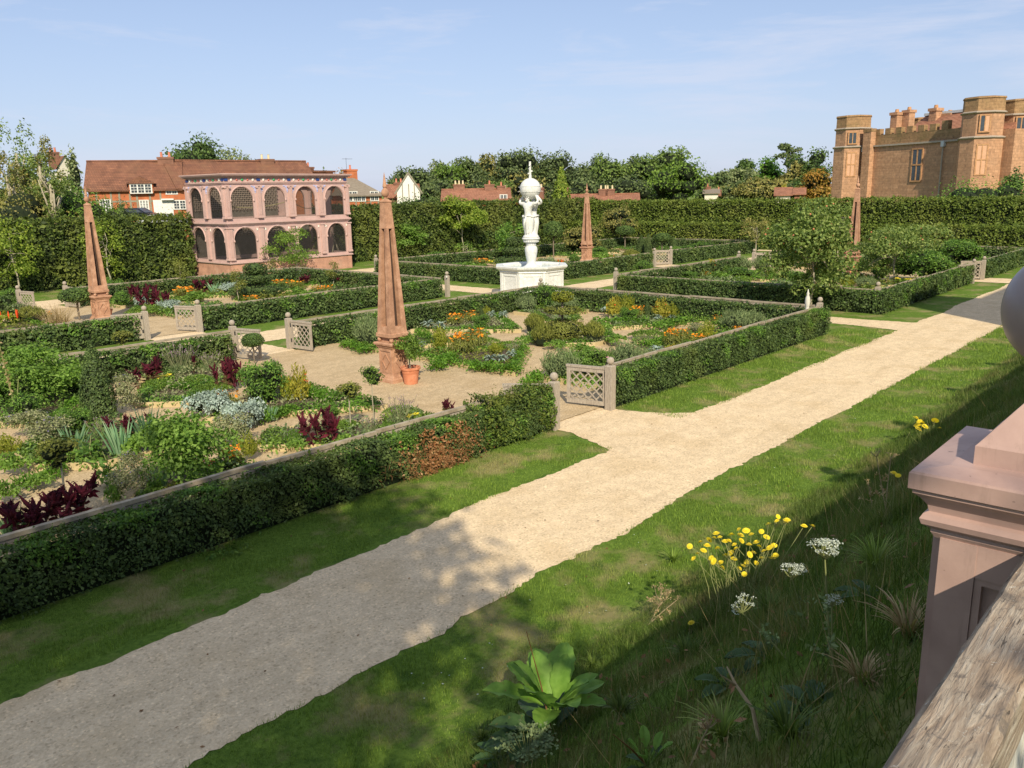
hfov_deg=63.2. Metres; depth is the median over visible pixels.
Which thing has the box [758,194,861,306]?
fruit tree
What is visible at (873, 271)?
dark bush
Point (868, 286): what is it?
raised bed
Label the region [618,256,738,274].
lattice fence
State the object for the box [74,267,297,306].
clipped hedge
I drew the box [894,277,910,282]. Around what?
yellow flowers
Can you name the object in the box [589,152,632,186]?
broadleaf tree
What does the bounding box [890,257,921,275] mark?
rose bush
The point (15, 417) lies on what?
borage mound
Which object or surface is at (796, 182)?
scrub tree
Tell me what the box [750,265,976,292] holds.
plot path
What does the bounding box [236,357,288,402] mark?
dark bush
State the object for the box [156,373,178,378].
yellow flowers
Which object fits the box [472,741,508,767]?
broad leaved dock
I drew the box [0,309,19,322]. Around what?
celosia
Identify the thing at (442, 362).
strawberry patch
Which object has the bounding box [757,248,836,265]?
clipped hedge
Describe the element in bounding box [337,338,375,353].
strawberry patch
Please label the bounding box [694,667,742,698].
broad leaved dock
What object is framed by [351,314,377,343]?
rosemary bush
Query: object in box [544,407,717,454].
gate path
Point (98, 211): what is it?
bush
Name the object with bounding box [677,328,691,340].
marigolds
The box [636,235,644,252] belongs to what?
clipped cone
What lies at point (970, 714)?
timber balustrade
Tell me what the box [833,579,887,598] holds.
broad leaved dock
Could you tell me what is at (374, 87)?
sky
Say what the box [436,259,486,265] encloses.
raised bed
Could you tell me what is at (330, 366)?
plot path
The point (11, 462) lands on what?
leafy clump
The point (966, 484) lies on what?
balustrade pier
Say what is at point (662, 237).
topiary ball
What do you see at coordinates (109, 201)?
window
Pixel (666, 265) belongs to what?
gate path
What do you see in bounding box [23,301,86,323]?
wispy grass
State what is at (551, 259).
white flower shrub
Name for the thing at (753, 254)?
gate post
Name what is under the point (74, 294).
topiary ball
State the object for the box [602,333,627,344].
leafy clump
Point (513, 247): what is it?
tiered topiary
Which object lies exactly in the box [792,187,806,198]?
gabled house
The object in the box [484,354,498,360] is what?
cardoon
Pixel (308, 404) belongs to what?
raised bed
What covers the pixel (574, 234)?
fruit tree
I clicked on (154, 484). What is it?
leafy clump
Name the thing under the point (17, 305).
white flower shrub
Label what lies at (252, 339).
topiary ball
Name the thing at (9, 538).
lattice fence
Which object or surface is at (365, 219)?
clipped hedge
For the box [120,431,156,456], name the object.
leafy clump
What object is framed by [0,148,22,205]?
open tree
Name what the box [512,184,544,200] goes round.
brick chimney house
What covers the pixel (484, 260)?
marigolds
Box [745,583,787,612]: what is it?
grass tuft
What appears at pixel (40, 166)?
open tree
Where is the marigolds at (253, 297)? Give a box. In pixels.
[241,295,261,299]
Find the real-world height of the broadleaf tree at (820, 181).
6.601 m
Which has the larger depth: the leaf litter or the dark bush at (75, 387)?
the dark bush at (75, 387)
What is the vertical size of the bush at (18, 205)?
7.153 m
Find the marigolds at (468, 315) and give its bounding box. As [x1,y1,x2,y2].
[464,310,478,320]
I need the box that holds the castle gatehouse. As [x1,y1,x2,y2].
[831,95,1023,201]
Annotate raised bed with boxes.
[0,317,66,331]
[0,386,83,427]
[10,412,174,471]
[109,295,203,308]
[124,451,308,513]
[130,359,243,407]
[131,300,221,318]
[169,283,247,297]
[205,375,386,422]
[233,290,296,303]
[255,400,456,454]
[265,275,319,292]
[308,281,371,294]
[339,331,468,352]
[410,312,522,332]
[412,341,533,375]
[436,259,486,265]
[513,303,588,322]
[527,326,616,346]
[544,349,617,389]
[546,251,580,257]
[572,246,620,253]
[580,252,622,259]
[608,312,711,329]
[611,243,635,250]
[628,337,701,350]
[650,250,667,261]
[661,324,771,339]
[689,272,750,285]
[735,266,780,281]
[761,277,824,289]
[781,259,843,268]
[797,271,880,282]
[835,252,871,260]
[842,265,895,272]
[843,281,895,293]
[853,272,930,287]
[948,253,990,263]
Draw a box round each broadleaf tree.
[0,155,48,197]
[162,131,226,159]
[217,144,255,159]
[386,171,402,183]
[390,165,433,199]
[417,168,439,180]
[427,158,449,173]
[430,160,472,182]
[450,156,497,184]
[475,152,499,180]
[491,144,547,184]
[494,152,504,176]
[534,147,580,194]
[567,163,601,186]
[578,153,609,179]
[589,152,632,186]
[617,155,642,180]
[627,153,665,183]
[631,145,694,179]
[643,155,720,203]
[701,169,729,188]
[714,166,744,184]
[723,180,750,201]
[729,175,789,201]
[733,158,755,179]
[741,167,760,180]
[754,155,784,179]
[777,161,806,202]
[786,146,832,191]
[796,167,831,198]
[999,166,1023,195]
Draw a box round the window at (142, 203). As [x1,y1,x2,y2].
[139,200,149,209]
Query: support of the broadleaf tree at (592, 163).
on the ground at (594, 618)
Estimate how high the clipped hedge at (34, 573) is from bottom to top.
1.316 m
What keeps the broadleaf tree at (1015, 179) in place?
on the ground at (594, 618)
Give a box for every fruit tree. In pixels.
[173,260,189,280]
[229,269,245,299]
[259,227,320,266]
[267,257,276,273]
[323,260,338,283]
[396,220,428,254]
[437,194,489,251]
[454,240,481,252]
[495,221,523,255]
[561,225,602,250]
[597,205,640,237]
[738,217,770,251]
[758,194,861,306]
[821,201,852,256]
[844,222,953,278]
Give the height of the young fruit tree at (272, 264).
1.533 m
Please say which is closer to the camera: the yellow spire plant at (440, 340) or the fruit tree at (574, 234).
the yellow spire plant at (440, 340)
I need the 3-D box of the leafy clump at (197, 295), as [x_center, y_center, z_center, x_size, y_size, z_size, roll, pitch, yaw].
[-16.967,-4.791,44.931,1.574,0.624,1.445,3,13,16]
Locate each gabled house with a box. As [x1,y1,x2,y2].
[46,147,77,193]
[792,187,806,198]
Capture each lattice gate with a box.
[18,291,35,308]
[65,287,79,306]
[110,313,144,338]
[173,305,196,329]
[233,328,261,358]
[289,320,312,349]
[502,383,547,424]
[566,363,604,405]
[655,250,669,263]
[756,252,770,266]
[958,264,973,278]
[961,261,981,277]
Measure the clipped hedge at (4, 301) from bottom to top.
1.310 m
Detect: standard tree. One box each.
[32,434,81,498]
[110,330,132,344]
[335,380,361,422]
[358,364,384,417]
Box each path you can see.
[0,284,1007,767]
[0,286,319,338]
[0,311,717,556]
[13,305,68,309]
[26,268,373,306]
[100,253,780,357]
[150,331,203,343]
[228,344,294,358]
[439,285,935,331]
[469,249,664,269]
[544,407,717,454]
[656,264,674,266]
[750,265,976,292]
[975,278,1011,282]
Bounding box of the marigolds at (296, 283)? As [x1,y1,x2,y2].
[287,280,305,287]
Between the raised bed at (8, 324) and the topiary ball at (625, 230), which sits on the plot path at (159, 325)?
the raised bed at (8, 324)
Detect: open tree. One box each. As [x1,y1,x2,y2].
[0,118,63,206]
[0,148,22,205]
[17,134,70,203]
[23,150,73,225]
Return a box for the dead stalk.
[720,666,761,740]
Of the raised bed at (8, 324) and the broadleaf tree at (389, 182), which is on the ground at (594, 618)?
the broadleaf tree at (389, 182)
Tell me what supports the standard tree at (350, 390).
on the raised bed at (271, 438)
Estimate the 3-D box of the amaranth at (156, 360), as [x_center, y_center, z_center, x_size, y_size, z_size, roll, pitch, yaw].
[-10.484,-0.449,24.601,0.329,1.040,0.257,-5,13,-15]
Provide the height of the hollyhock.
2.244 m
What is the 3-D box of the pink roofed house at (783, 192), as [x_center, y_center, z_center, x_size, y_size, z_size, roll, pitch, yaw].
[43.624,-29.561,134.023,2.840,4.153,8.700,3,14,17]
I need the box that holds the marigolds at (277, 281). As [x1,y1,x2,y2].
[270,279,288,284]
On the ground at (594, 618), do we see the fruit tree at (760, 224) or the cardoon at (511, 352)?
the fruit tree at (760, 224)
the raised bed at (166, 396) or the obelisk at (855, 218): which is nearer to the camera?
the raised bed at (166, 396)
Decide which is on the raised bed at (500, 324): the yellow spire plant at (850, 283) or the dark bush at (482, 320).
the dark bush at (482, 320)
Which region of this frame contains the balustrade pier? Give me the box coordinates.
[908,267,1023,715]
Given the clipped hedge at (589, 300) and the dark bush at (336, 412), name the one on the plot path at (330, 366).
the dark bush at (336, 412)
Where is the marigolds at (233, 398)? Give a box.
[221,390,239,404]
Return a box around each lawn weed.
[196,549,225,560]
[213,539,252,557]
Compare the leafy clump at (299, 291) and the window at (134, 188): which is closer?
the leafy clump at (299, 291)
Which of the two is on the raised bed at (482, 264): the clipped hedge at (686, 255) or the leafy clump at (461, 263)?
the leafy clump at (461, 263)
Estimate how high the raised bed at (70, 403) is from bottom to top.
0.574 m
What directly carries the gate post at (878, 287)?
on the ground at (594, 618)
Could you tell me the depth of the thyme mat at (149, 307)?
39.94 m
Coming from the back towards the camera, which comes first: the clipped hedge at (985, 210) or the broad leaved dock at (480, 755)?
the clipped hedge at (985, 210)
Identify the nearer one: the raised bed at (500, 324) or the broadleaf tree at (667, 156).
the raised bed at (500, 324)
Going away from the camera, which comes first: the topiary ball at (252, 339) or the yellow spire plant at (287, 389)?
the yellow spire plant at (287, 389)
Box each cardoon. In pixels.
[420,319,434,328]
[433,321,445,331]
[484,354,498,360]
[495,354,508,361]
[498,310,509,316]
[506,349,517,360]
[649,345,660,350]
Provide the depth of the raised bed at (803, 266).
57.48 m
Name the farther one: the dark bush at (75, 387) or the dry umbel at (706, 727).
the dark bush at (75, 387)
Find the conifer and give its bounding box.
[552,166,570,201]
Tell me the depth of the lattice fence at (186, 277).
48.33 m
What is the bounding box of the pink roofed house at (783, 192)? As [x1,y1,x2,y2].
[774,187,792,202]
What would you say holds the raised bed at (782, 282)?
on the plot path at (891, 276)
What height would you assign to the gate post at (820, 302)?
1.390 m
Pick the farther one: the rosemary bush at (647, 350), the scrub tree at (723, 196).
the scrub tree at (723, 196)
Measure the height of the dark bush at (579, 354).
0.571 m
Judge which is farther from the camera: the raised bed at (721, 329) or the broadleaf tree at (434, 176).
the broadleaf tree at (434, 176)
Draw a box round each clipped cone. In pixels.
[78,340,118,422]
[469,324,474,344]
[478,306,483,316]
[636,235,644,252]
[643,301,651,315]
[644,233,652,255]
[668,236,677,247]
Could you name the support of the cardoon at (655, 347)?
on the raised bed at (661, 344)
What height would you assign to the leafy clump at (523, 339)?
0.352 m
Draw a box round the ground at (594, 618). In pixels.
[0,190,1023,767]
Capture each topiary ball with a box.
[57,287,89,319]
[241,332,264,361]
[543,221,563,257]
[615,225,634,246]
[652,233,671,249]
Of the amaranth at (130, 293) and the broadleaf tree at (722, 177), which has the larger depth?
the broadleaf tree at (722, 177)
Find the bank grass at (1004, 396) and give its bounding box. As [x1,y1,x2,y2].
[398,350,1023,767]
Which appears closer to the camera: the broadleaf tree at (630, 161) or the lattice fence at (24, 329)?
the lattice fence at (24, 329)
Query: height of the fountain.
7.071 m
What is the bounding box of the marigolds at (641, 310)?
[632,305,644,313]
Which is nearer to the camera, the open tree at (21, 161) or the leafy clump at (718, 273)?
the leafy clump at (718, 273)
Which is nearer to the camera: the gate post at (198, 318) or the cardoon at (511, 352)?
the cardoon at (511, 352)
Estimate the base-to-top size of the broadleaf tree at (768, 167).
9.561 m
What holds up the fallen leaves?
on the path at (210, 684)
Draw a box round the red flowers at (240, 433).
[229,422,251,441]
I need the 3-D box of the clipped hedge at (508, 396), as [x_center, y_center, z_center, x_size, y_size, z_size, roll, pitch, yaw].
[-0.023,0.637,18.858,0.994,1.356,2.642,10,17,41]
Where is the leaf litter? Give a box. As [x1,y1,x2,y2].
[472,489,932,767]
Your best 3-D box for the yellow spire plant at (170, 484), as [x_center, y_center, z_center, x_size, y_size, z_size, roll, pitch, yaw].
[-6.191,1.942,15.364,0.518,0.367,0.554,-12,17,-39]
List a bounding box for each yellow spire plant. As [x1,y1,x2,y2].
[0,432,22,453]
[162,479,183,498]
[238,431,260,457]
[277,375,296,399]
[286,362,310,399]
[431,324,448,349]
[483,305,490,314]
[488,341,504,352]
[605,295,622,315]
[616,290,635,311]
[652,296,670,317]
[666,301,679,315]
[698,320,716,336]
[839,277,855,285]
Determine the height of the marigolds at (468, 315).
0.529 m
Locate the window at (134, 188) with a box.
[129,184,152,193]
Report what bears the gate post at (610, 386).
on the ground at (594, 618)
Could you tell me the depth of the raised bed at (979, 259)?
58.94 m
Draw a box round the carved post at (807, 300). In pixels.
[805,289,809,308]
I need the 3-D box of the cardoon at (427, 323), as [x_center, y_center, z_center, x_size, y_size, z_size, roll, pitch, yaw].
[-3.384,-2.378,33.695,0.633,0.458,0.603,-12,17,-40]
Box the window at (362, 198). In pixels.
[353,196,365,201]
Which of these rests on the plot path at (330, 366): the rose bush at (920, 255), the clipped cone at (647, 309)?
the clipped cone at (647, 309)
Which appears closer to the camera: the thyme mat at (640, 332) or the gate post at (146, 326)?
the thyme mat at (640, 332)
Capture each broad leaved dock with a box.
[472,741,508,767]
[483,631,606,767]
[612,725,672,767]
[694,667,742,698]
[724,636,779,674]
[767,679,837,730]
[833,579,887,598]
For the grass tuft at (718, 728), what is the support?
on the ground at (594, 618)
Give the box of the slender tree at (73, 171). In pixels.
[64,144,83,198]
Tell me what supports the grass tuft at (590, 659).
on the ground at (594, 618)
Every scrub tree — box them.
[420,182,440,202]
[422,177,453,199]
[449,177,496,188]
[483,178,518,195]
[506,169,549,197]
[543,183,573,198]
[546,177,604,197]
[591,174,654,200]
[618,173,655,203]
[695,182,726,198]
[717,184,734,198]
[770,183,796,199]
[787,177,815,198]
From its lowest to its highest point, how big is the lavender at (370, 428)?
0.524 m
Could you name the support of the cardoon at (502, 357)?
on the raised bed at (478, 353)
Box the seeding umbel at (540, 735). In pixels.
[492,719,558,767]
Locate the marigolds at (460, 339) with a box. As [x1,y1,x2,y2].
[447,331,478,351]
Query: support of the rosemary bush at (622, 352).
on the raised bed at (561, 380)
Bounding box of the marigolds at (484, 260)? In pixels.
[472,258,488,263]
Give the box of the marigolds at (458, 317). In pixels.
[446,313,465,324]
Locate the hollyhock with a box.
[0,342,18,414]
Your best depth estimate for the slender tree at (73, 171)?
94.79 m
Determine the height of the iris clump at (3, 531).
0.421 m
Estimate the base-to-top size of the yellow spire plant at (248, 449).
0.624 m
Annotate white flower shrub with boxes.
[2,302,31,311]
[537,257,555,261]
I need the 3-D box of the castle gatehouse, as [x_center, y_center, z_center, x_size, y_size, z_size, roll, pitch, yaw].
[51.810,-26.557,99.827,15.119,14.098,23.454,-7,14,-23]
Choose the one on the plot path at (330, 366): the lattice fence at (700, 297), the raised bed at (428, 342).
the raised bed at (428, 342)
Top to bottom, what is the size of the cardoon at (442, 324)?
0.470 m
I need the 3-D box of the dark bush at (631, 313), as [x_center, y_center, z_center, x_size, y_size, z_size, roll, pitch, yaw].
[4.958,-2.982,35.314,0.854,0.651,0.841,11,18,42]
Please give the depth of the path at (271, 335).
35.55 m
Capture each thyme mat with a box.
[123,303,173,313]
[136,376,172,392]
[178,373,211,386]
[190,380,233,392]
[284,427,307,441]
[336,418,362,430]
[381,403,420,414]
[462,329,490,336]
[480,337,500,343]
[498,340,518,345]
[627,329,665,338]
[729,275,751,280]
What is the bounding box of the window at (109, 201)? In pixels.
[99,199,111,211]
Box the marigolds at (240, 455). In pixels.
[218,444,245,467]
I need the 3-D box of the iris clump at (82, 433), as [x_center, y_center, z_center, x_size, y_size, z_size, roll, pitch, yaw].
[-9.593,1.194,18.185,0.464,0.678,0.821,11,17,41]
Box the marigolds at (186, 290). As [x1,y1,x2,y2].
[173,286,196,295]
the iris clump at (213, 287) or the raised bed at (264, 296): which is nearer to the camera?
the raised bed at (264, 296)
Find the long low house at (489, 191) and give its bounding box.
[441,180,511,204]
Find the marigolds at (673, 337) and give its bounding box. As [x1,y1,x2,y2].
[661,327,686,344]
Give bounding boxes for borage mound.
[0,408,50,432]
[23,413,75,445]
[104,465,150,495]
[110,370,142,408]
[115,449,156,480]
[212,411,252,441]
[687,322,703,330]
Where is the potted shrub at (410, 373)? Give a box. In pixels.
[392,332,425,384]
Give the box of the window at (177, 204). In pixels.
[166,200,185,209]
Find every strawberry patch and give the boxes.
[8,463,60,489]
[46,459,74,477]
[161,379,211,390]
[258,403,298,423]
[305,385,340,402]
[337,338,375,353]
[413,326,432,338]
[424,349,461,371]
[465,356,523,375]
[517,367,548,382]
[592,314,649,322]
[642,335,666,346]
[646,316,698,329]
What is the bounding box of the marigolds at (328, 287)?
[321,284,332,290]
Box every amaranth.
[0,485,64,531]
[20,499,72,535]
[36,469,100,520]
[101,414,136,433]
[125,360,163,390]
[127,282,150,298]
[128,288,133,300]
[133,284,160,305]
[151,352,163,378]
[153,291,169,301]
[190,353,196,372]
[192,277,212,291]
[209,356,232,387]
[222,355,240,388]
[296,405,340,445]
[299,274,311,284]
[442,398,454,410]
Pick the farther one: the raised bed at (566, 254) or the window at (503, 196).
the window at (503, 196)
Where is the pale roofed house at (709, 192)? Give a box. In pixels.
[703,184,721,199]
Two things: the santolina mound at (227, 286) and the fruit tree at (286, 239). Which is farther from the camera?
the fruit tree at (286, 239)
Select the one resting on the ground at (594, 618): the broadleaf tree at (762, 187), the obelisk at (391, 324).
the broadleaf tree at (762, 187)
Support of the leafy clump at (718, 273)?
on the raised bed at (707, 277)
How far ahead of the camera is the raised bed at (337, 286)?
49.24 m
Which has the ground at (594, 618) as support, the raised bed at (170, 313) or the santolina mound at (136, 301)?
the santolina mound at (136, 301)
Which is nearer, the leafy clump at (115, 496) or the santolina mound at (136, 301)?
the leafy clump at (115, 496)
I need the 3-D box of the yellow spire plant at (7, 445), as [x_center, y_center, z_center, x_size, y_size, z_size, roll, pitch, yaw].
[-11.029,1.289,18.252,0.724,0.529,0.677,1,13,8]
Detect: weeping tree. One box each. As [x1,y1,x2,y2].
[0,214,43,288]
[77,213,126,278]
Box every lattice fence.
[0,317,138,336]
[0,330,230,366]
[0,388,527,545]
[78,267,297,287]
[192,278,440,311]
[293,285,538,325]
[298,267,439,278]
[377,260,495,269]
[401,237,623,257]
[545,285,815,308]
[566,253,648,264]
[598,306,818,374]
[617,274,874,292]
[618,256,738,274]
[627,237,747,241]
[666,240,752,252]
[862,243,1016,248]
[881,266,960,289]
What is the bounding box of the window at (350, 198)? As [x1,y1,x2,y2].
[349,191,357,201]
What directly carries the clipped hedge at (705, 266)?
on the ground at (594, 618)
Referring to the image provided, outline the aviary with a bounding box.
[179,173,352,277]
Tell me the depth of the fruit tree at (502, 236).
66.95 m
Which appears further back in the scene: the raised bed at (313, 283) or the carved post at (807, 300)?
the raised bed at (313, 283)
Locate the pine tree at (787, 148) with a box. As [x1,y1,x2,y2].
[772,142,802,167]
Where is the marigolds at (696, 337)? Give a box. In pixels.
[691,333,708,340]
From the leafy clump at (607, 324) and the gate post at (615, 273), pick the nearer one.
the leafy clump at (607, 324)
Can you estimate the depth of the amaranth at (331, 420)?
18.39 m
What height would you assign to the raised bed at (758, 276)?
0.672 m
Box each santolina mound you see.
[132,297,150,304]
[155,299,181,309]
[180,387,231,414]
[217,282,240,290]
[219,396,267,427]
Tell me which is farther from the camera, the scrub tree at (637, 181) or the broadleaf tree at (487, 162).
the broadleaf tree at (487, 162)
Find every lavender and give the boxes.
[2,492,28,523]
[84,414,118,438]
[160,342,198,373]
[195,352,222,370]
[359,415,381,432]
[381,394,417,423]
[505,343,520,351]
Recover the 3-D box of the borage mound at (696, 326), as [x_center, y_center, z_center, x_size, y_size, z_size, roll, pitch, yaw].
[7.119,-2.217,32.248,0.816,0.380,0.818,4,14,22]
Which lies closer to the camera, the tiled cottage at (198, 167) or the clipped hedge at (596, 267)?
the clipped hedge at (596, 267)
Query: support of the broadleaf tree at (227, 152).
on the ground at (594, 618)
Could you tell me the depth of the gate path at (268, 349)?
30.62 m
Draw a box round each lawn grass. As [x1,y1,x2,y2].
[0,327,896,693]
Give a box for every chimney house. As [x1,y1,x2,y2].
[307,162,335,203]
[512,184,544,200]
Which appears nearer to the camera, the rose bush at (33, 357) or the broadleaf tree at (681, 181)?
the rose bush at (33, 357)
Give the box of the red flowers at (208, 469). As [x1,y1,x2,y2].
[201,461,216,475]
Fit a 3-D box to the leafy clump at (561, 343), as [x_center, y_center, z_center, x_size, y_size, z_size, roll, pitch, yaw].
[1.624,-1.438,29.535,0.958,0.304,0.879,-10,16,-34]
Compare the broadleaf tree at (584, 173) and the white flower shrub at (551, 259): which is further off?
the broadleaf tree at (584, 173)
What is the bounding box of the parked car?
[116,208,159,217]
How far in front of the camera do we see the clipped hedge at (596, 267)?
56.13 m
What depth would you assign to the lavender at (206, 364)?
26.55 m
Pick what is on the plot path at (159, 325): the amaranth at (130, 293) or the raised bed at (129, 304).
the raised bed at (129, 304)
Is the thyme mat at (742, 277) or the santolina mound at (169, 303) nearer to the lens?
the santolina mound at (169, 303)
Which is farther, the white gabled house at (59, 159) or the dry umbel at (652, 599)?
the white gabled house at (59, 159)
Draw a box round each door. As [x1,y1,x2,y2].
[153,200,164,212]
[161,198,173,214]
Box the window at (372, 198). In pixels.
[370,191,378,200]
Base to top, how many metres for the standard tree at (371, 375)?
1.441 m
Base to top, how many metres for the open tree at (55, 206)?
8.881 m
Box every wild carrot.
[731,593,784,657]
[780,562,825,630]
[799,594,843,684]
[806,538,842,666]
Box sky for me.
[0,0,1023,196]
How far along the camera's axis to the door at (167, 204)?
82.54 m
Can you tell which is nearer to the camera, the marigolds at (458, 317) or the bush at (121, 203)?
the marigolds at (458, 317)
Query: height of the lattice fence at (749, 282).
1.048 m
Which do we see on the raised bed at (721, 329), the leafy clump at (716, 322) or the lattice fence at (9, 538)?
the leafy clump at (716, 322)
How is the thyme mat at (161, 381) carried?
on the raised bed at (166, 396)
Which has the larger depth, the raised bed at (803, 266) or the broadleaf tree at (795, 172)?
the broadleaf tree at (795, 172)
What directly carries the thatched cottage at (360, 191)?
on the ground at (594, 618)
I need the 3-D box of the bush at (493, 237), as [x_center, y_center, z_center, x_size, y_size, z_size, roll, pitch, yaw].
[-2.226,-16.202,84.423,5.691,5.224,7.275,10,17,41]
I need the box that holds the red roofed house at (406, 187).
[386,172,422,203]
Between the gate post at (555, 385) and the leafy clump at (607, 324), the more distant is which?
the leafy clump at (607, 324)
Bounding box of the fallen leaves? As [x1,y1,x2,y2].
[31,393,787,747]
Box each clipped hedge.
[0,210,197,292]
[0,295,15,314]
[0,312,140,357]
[0,333,236,398]
[0,388,552,623]
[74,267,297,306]
[201,278,442,330]
[294,287,542,347]
[296,267,443,294]
[312,195,596,262]
[373,261,499,284]
[377,237,627,270]
[463,374,557,451]
[548,287,804,322]
[564,253,653,279]
[566,220,1023,249]
[590,193,1023,228]
[600,304,831,407]
[616,257,743,289]
[617,275,877,313]
[626,237,749,248]
[665,239,758,264]
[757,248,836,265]
[838,243,1023,257]
[872,263,975,314]
[975,248,1023,278]
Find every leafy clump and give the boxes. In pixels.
[0,451,34,471]
[0,479,21,499]
[22,471,55,490]
[35,451,75,466]
[103,481,123,503]
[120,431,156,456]
[136,477,164,496]
[182,291,213,299]
[256,398,268,413]
[285,287,312,295]
[286,438,305,448]
[331,431,349,441]
[375,419,395,428]
[454,262,480,266]
[514,334,533,343]
[543,339,567,347]
[568,343,595,350]
[592,251,611,257]
[601,321,613,330]
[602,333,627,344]
[708,270,735,277]
[711,318,723,326]
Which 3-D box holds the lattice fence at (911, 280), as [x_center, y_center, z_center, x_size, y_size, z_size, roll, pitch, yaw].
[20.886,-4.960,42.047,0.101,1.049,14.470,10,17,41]
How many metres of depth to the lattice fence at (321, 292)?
38.75 m
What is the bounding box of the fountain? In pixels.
[496,161,567,294]
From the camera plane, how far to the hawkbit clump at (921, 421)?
17.58 m
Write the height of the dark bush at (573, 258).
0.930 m
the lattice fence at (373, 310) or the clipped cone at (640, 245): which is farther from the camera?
the clipped cone at (640, 245)
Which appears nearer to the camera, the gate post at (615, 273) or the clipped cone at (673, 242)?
the gate post at (615, 273)
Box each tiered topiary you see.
[228,262,286,296]
[495,236,526,262]
[543,290,584,340]
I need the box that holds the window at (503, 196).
[500,194,506,198]
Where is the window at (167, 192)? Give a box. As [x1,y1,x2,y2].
[165,191,177,194]
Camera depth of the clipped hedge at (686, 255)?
66.95 m
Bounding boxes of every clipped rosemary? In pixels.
[16,305,45,322]
[523,312,544,332]
[530,323,556,346]
[581,320,605,341]
[622,249,639,255]
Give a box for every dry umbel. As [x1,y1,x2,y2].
[646,582,674,620]
[649,595,680,623]
[690,713,729,765]
[859,480,873,501]
[870,448,892,504]
[875,452,896,507]
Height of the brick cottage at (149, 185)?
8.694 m
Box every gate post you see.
[15,285,20,304]
[62,281,69,306]
[141,306,150,340]
[194,300,203,331]
[228,320,238,359]
[284,312,293,349]
[374,255,377,270]
[444,271,449,296]
[548,372,559,430]
[605,357,615,410]
[613,268,617,289]
[652,248,655,266]
[669,246,672,264]
[751,249,755,268]
[816,297,822,307]
[875,282,880,312]
[971,259,975,283]
[980,256,985,279]
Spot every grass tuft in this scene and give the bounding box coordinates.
[463,719,494,744]
[578,650,604,667]
[591,688,646,718]
[659,543,688,562]
[674,689,752,747]
[732,682,828,749]
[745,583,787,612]
[816,638,899,686]
[837,529,900,569]
[853,585,925,640]
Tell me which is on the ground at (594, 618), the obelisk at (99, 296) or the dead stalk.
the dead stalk
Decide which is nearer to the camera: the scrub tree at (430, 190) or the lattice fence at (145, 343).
the lattice fence at (145, 343)
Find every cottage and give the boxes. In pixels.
[83,152,185,220]
[164,154,314,236]
[332,165,381,210]
[567,185,639,203]
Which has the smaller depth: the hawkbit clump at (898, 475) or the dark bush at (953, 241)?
the hawkbit clump at (898, 475)
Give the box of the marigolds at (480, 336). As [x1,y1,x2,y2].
[469,327,488,345]
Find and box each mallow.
[74,436,102,462]
[89,451,119,485]
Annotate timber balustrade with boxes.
[883,554,1023,767]
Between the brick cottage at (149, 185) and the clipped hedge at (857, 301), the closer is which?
the clipped hedge at (857, 301)
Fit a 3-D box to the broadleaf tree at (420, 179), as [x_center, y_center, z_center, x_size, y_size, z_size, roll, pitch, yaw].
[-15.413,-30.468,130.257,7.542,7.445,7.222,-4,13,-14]
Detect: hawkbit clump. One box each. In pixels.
[643,584,774,642]
[686,514,815,637]
[823,471,925,546]
[894,416,949,443]
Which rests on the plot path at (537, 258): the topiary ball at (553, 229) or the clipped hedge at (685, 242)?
the topiary ball at (553, 229)
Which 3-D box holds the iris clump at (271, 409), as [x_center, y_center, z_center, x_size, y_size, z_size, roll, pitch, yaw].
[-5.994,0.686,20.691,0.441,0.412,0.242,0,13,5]
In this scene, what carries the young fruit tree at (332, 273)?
on the raised bed at (337, 286)
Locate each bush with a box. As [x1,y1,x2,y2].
[0,179,78,227]
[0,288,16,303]
[0,341,82,406]
[0,378,16,407]
[0,390,43,417]
[39,173,115,219]
[53,406,91,430]
[60,367,80,392]
[67,192,125,224]
[106,201,139,221]
[106,277,123,288]
[111,290,128,303]
[116,196,126,210]
[137,404,243,494]
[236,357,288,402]
[319,401,340,418]
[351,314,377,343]
[392,190,445,207]
[425,251,444,258]
[471,314,489,326]
[478,198,517,242]
[514,292,536,311]
[530,281,557,304]
[539,345,584,378]
[552,296,577,306]
[567,253,579,261]
[571,350,587,363]
[579,346,614,373]
[592,246,607,253]
[606,339,645,365]
[619,307,639,318]
[634,260,652,271]
[640,348,654,362]
[668,245,693,248]
[680,271,698,277]
[692,241,716,246]
[717,308,754,329]
[725,266,756,275]
[735,255,753,269]
[747,309,767,323]
[752,256,767,270]
[775,269,802,280]
[841,258,872,271]
[854,276,877,287]
[869,267,889,278]
[871,249,912,268]
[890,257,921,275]
[909,246,942,259]
[909,251,957,276]
[932,174,1023,201]
[933,238,959,254]
[941,237,987,262]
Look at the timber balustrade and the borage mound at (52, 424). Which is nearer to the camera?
the timber balustrade
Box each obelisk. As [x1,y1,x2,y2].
[83,188,111,318]
[373,174,409,383]
[580,185,593,260]
[844,176,861,275]
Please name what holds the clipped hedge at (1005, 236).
on the ground at (594, 618)
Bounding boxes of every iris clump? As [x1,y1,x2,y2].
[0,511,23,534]
[51,420,93,450]
[93,417,132,455]
[127,404,164,435]
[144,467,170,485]
[205,282,220,291]
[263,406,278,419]
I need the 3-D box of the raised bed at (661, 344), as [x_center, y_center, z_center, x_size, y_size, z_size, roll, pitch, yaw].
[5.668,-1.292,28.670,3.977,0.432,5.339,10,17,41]
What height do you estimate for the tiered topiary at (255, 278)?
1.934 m
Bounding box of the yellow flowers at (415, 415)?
[403,412,422,418]
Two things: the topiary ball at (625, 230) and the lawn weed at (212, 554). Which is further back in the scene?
the topiary ball at (625, 230)

